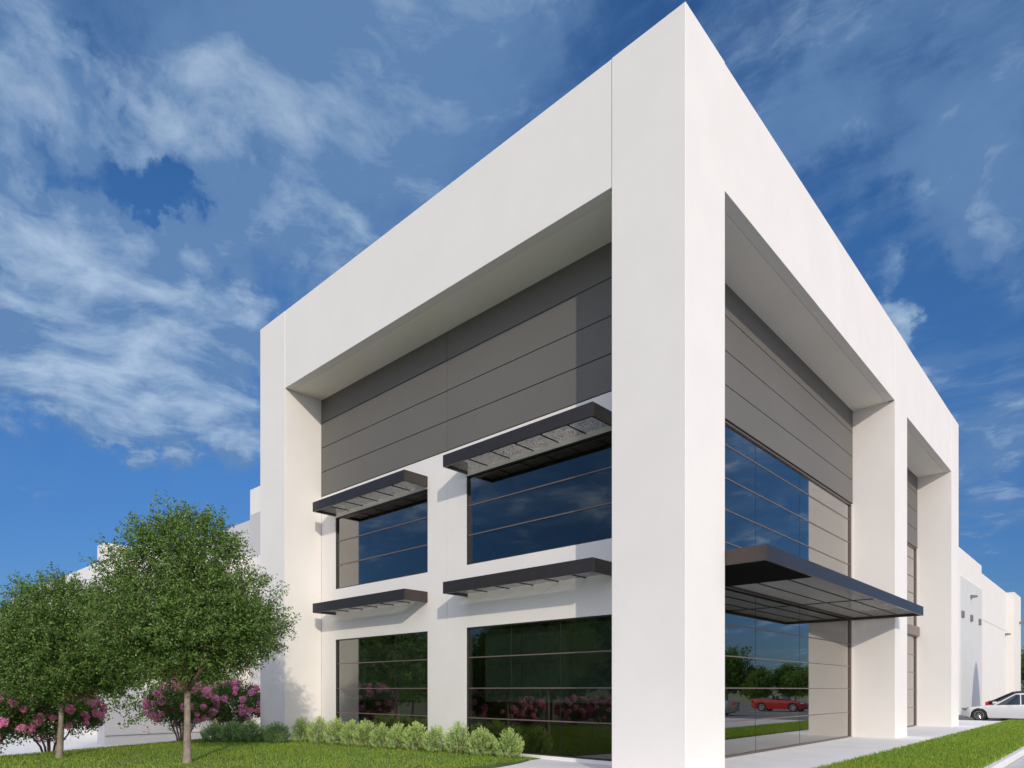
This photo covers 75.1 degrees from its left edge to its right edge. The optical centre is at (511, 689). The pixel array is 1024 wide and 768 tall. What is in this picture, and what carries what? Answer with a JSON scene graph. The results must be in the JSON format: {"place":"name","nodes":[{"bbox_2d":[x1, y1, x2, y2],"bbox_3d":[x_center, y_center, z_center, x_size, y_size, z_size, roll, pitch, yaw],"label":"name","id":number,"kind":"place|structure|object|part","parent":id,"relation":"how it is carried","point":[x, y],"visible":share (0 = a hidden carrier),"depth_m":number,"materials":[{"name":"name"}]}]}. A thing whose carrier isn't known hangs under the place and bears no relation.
{"place":"outdoors","nodes":[
{"label":"outdoors","id":0,"kind":"place"},
{"bbox_2d":[0,730,159,755],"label":"court pavement","id":1,"kind":"structure","parent":0,"point":[84,740],"depth_m":38.92,"materials":[{"name":"concrete"}]},
{"bbox_2d":[1,598,125,750],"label":"background tree","id":2,"kind":"object","parent":1,"relation":"on","point":[113,698],"depth_m":30.34,"materials":[{"name":"plant"}]},
{"bbox_2d":[104,642,250,733],"bbox_3d":[-17.007,-0.463,34.134,7.213,8.176,5.826,0,0,-38],"label":"flowering shrub","id":3,"kind":"object","parent":1,"relation":"on","point":[123,705],"visible":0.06,"depth_m":32.84,"materials":[{"name":"plant"}]},
{"bbox_2d":[0,735,538,767],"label":"lawn","id":4,"kind":"structure","parent":0,"point":[497,764],"depth_m":15.34,"materials":[{"name":"plant"}]},
{"bbox_2d":[0,691,41,753],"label":"flowering shrub","id":5,"kind":"object","parent":4,"relation":"on","point":[12,710],"visible":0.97,"depth_m":15.92,"materials":[{"name":"pink plant"}]},
{"bbox_2d":[0,687,107,752],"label":"flowering shrub","id":6,"kind":"object","parent":4,"relation":"on","point":[91,717],"visible":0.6,"depth_m":17.25,"materials":[{"name":"pink plant"}]},
{"bbox_2d":[0,559,153,757],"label":"shade tree","id":7,"kind":"object","parent":4,"relation":"on","point":[50,659],"visible":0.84,"depth_m":14.85,"materials":[{"name":"green plant"}]},
{"bbox_2d":[140,679,222,740],"bbox_3d":[-10.449,0.838,21.033,2.551,2.537,2.481,0,0,43],"label":"flowering shrub","id":8,"kind":"object","parent":4,"relation":"on","point":[173,712],"visible":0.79,"depth_m":20.61,"materials":[{"name":"pink plant"}]},
{"bbox_2d":[69,490,300,763],"bbox_3d":[-6.976,-1.276,14.584,4.574,5.953,4.577,0,0,43],"label":"shade tree","id":9,"kind":"object","parent":4,"relation":"on","point":[179,629],"visible":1,"depth_m":13.69,"materials":[{"name":"green plant"}]},
{"bbox_2d":[200,720,227,741],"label":"shrub","id":10,"kind":"object","parent":4,"relation":"on","point":[208,732],"visible":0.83,"depth_m":20.16,"materials":[{"name":"green plant"}]},
{"bbox_2d":[201,678,259,734],"bbox_3d":[-9.406,0.866,22.473,2.536,2.584,2.506,0,0,43],"label":"flowering shrub","id":11,"kind":"object","parent":4,"relation":"on","point":[248,698],"visible":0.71,"depth_m":22.09,"materials":[{"name":"pink plant"}]},
{"bbox_2d":[217,720,246,741],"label":"shrub","id":12,"kind":"object","parent":4,"relation":"on","point":[233,735],"visible":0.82,"depth_m":20.06,"materials":[{"name":"green plant"}]},
{"bbox_2d":[236,719,266,742],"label":"shrub","id":13,"kind":"object","parent":4,"relation":"on","point":[254,728],"visible":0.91,"depth_m":20.00,"materials":[{"name":"green plant"}]},
{"bbox_2d":[261,721,290,743],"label":"shrub","id":14,"kind":"object","parent":4,"relation":"on","point":[276,736],"visible":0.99,"depth_m":19.64,"materials":[{"name":"green plant"}]},
{"bbox_2d":[290,717,311,742],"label":"shrub","id":15,"kind":"object","parent":4,"relation":"on","point":[301,724],"visible":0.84,"depth_m":19.98,"materials":[{"name":"green plant"}]},
{"bbox_2d":[305,716,331,743],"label":"shrub","id":16,"kind":"object","parent":4,"relation":"on","point":[314,731],"visible":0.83,"depth_m":19.52,"materials":[{"name":"green plant"}]},
{"bbox_2d":[323,716,348,745],"bbox_3d":[-5.021,1.178,19.165,0.781,0.882,0.801,0,0,-32],"label":"shrub","id":17,"kind":"object","parent":4,"relation":"on","point":[338,726],"visible":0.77,"depth_m":19.05,"materials":[{"name":"green plant"}]},
{"bbox_2d":[339,719,363,745],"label":"shrub","id":18,"kind":"object","parent":4,"relation":"on","point":[350,725],"visible":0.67,"depth_m":18.68,"materials":[{"name":"green plant"}]},
{"bbox_2d":[352,719,375,746],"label":"shrub","id":19,"kind":"object","parent":4,"relation":"on","point":[358,735],"visible":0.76,"depth_m":18.37,"materials":[{"name":"green plant"}]},
{"bbox_2d":[369,722,394,748],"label":"shrub","id":20,"kind":"object","parent":4,"relation":"on","point":[378,735],"visible":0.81,"depth_m":17.97,"materials":[{"name":"green plant"}]},
{"bbox_2d":[385,722,411,749],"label":"shrub","id":21,"kind":"object","parent":4,"relation":"on","point":[397,732],"visible":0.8,"depth_m":17.61,"materials":[{"name":"green plant"}]},
{"bbox_2d":[401,720,429,750],"bbox_3d":[-2.487,1.198,17.318,0.791,0.832,0.796,0,0,36],"label":"shrub","id":22,"kind":"object","parent":4,"relation":"on","point":[412,732],"visible":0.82,"depth_m":17.23,"materials":[{"name":"green plant"}]},
{"bbox_2d":[421,724,446,752],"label":"shrub","id":23,"kind":"object","parent":4,"relation":"on","point":[434,744],"visible":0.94,"depth_m":16.83,"materials":[{"name":"green plant"}]},
{"bbox_2d":[442,720,474,753],"bbox_3d":[-1.318,1.174,16.456,0.862,0.883,0.857,0,0,37],"label":"shrub","id":24,"kind":"object","parent":4,"relation":"on","point":[459,742],"visible":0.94,"depth_m":16.36,"materials":[{"name":"green plant"}]},
{"bbox_2d":[467,727,496,755],"bbox_3d":[-0.710,1.231,16.052,0.737,0.769,0.756,0,0,-40],"label":"shrub","id":25,"kind":"object","parent":4,"relation":"on","point":[482,745],"visible":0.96,"depth_m":15.95,"materials":[{"name":"green plant"}]},
{"bbox_2d":[493,727,523,757],"bbox_3d":[-0.069,1.229,15.507,0.763,0.767,0.758,0,0,39],"label":"shrub","id":26,"kind":"object","parent":4,"relation":"on","point":[516,744],"visible":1,"depth_m":15.40,"materials":[{"name":"green plant"}]},
{"bbox_2d":[0,0,1023,690],"label":"sky","id":27,"kind":"structure","parent":0,"point":[176,176],"materials":[{"name":"blue"}]},
{"bbox_2d":[495,720,1003,767],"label":"walkway","id":28,"kind":"structure","parent":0,"point":[824,753],"depth_m":16.98,"materials":[{"name":"concrete"}]},
{"bbox_2d":[812,719,1023,767],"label":"verge grass","id":29,"kind":"structure","parent":0,"point":[983,746],"depth_m":16.44,"materials":[{"name":"green plant"}]},
{"bbox_2d":[959,715,1020,720],"bbox_3d":[36.315,2.562,46.885,6.520,1.675,34.800,0,0,43],"label":"parking bay","id":30,"kind":"object","parent":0,"point":[961,717],"depth_m":39.29,"materials":[{"name":"grey asphalt"}]},
{"bbox_2d":[961,693,1023,720],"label":"parked car","id":31,"kind":"object","parent":30,"relation":"on","point":[1012,706],"visible":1,"depth_m":35.87,"materials":[{"name":"white paint"}]},
{"bbox_3d":[27.623,0.552,35.853,2.700,0.620,1.638,0,0,43],"label":"window glass","id":32,"kind":"part","parent":31,"relation":"part of","materials":[{"name":"blue"}]},
{"bbox_2d":[985,691,1023,719],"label":"parked car","id":33,"kind":"object","parent":30,"relation":"on","point":[1001,698],"visible":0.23,"depth_m":38.07,"materials":[{"name":"black paint"}]},
{"bbox_3d":[29.213,0.440,38.060,3.130,0.604,1.638,0,0,43],"label":"window glass","id":34,"kind":"part","parent":33,"relation":"part of","materials":[{"name":"blue"}]},
{"bbox_2d":[1006,756,1023,767],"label":"driveway","id":35,"kind":"structure","parent":0,"point":[1018,763],"depth_m":15.23,"materials":[{"name":"grey concrete"}]},
{"label":"ground","id":36,"kind":"structure","parent":0,"visible":0},
{"bbox_2d":[11,543,249,744],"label":"dock wing","id":37,"kind":"structure","parent":36,"relation":"on","point":[110,732],"depth_m":39.64,"materials":[{"name":"white paint"}]},
{"bbox_2d":[195,486,259,733],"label":"warehouse wing","id":38,"kind":"structure","parent":36,"relation":"on","point":[252,525],"depth_m":39.34,"materials":[{"name":"white paint"}]},
{"bbox_2d":[260,2,958,767],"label":"office building","id":39,"kind":"structure","parent":36,"relation":"on","point":[606,416],"depth_m":16.32,"materials":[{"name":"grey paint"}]},
{"bbox_2d":[336,489,427,588],"bbox_3d":[-3.930,-4.355,19.793,4.560,2.290,0.105,0,0,43],"label":"window","id":40,"kind":"structure","parent":39,"relation":"in","point":[388,540],"depth_m":19.67,"materials":[{"name":"blue glass"}]},
{"bbox_2d":[336,631,427,741],"bbox_3d":[-3.930,-0.040,19.793,4.560,3.120,0.105,0,0,43],"label":"window","id":41,"kind":"structure","parent":39,"relation":"in","point":[384,678],"depth_m":19.64,"materials":[{"name":"grey"}]},
{"bbox_2d":[467,430,611,564],"bbox_3d":[0.546,-4.355,15.641,4.570,2.290,0.105,0,0,43],"label":"window","id":42,"kind":"structure","parent":39,"relation":"in","point":[559,497],"depth_m":15.47,"materials":[{"name":"blue glass"}]},
{"bbox_2d":[467,614,611,760],"bbox_3d":[0.546,-0.040,15.641,4.570,3.120,0.105,0,0,43],"label":"window","id":43,"kind":"structure","parent":39,"relation":"in","point":[547,681],"depth_m":15.41,"materials":[{"name":"grey glass"}]},
{"bbox_2d":[725,421,851,757],"bbox_3d":[7.288,-2.354,18.134,0.105,7.892,12.440,0,0,43],"label":"window","id":44,"kind":"structure","parent":39,"relation":"in","point":[788,667],"depth_m":18.24,"materials":[{"name":"blue glass"}]},
{"bbox_2d":[727,726,912,757],"bbox_3d":[11.208,2.510,22.981,5.800,1.780,34.380,0,0,43],"label":"walkway bed","id":45,"kind":"object","parent":39,"relation":"attached to","point":[788,747],"depth_m":18.68,"materials":[{"name":"concrete"}]},
{"bbox_2d":[907,634,916,726],"bbox_3d":[15.296,-0.384,26.766,0.105,3.952,7.790,0,0,43],"label":"window","id":46,"kind":"structure","parent":39,"relation":"in","point":[911,640],"depth_m":29.12,"materials":[{"name":"grey glass"}]},
{"bbox_2d":[907,543,916,625],"bbox_3d":[15.296,-4.520,26.766,0.105,3.480,7.790,0,0,43],"label":"window","id":47,"kind":"structure","parent":39,"relation":"in","point":[911,551],"depth_m":29.16,"materials":[{"name":"grey glass"}]},
{"bbox_2d":[959,547,1020,714],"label":"warehouse","id":48,"kind":"structure","parent":36,"relation":"on","point":[989,652],"depth_m":54.38,"materials":[{"name":"grey paint"}]},
{"bbox_2d":[1021,646,1023,690],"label":"background tree","id":49,"kind":"object","parent":36,"relation":"on","point":[1022,668],"visible":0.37,"depth_m":70.45,"materials":[{"name":"green plant"}]},
{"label":"parking lot","id":50,"kind":"structure","parent":0,"visible":0},
{"bbox_2d":[985,747,1023,767],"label":"kerb","id":51,"kind":"structure","parent":50,"relation":"on","point":[1010,758],"depth_m":15.32,"materials":[{"name":"concrete"}]}
]}

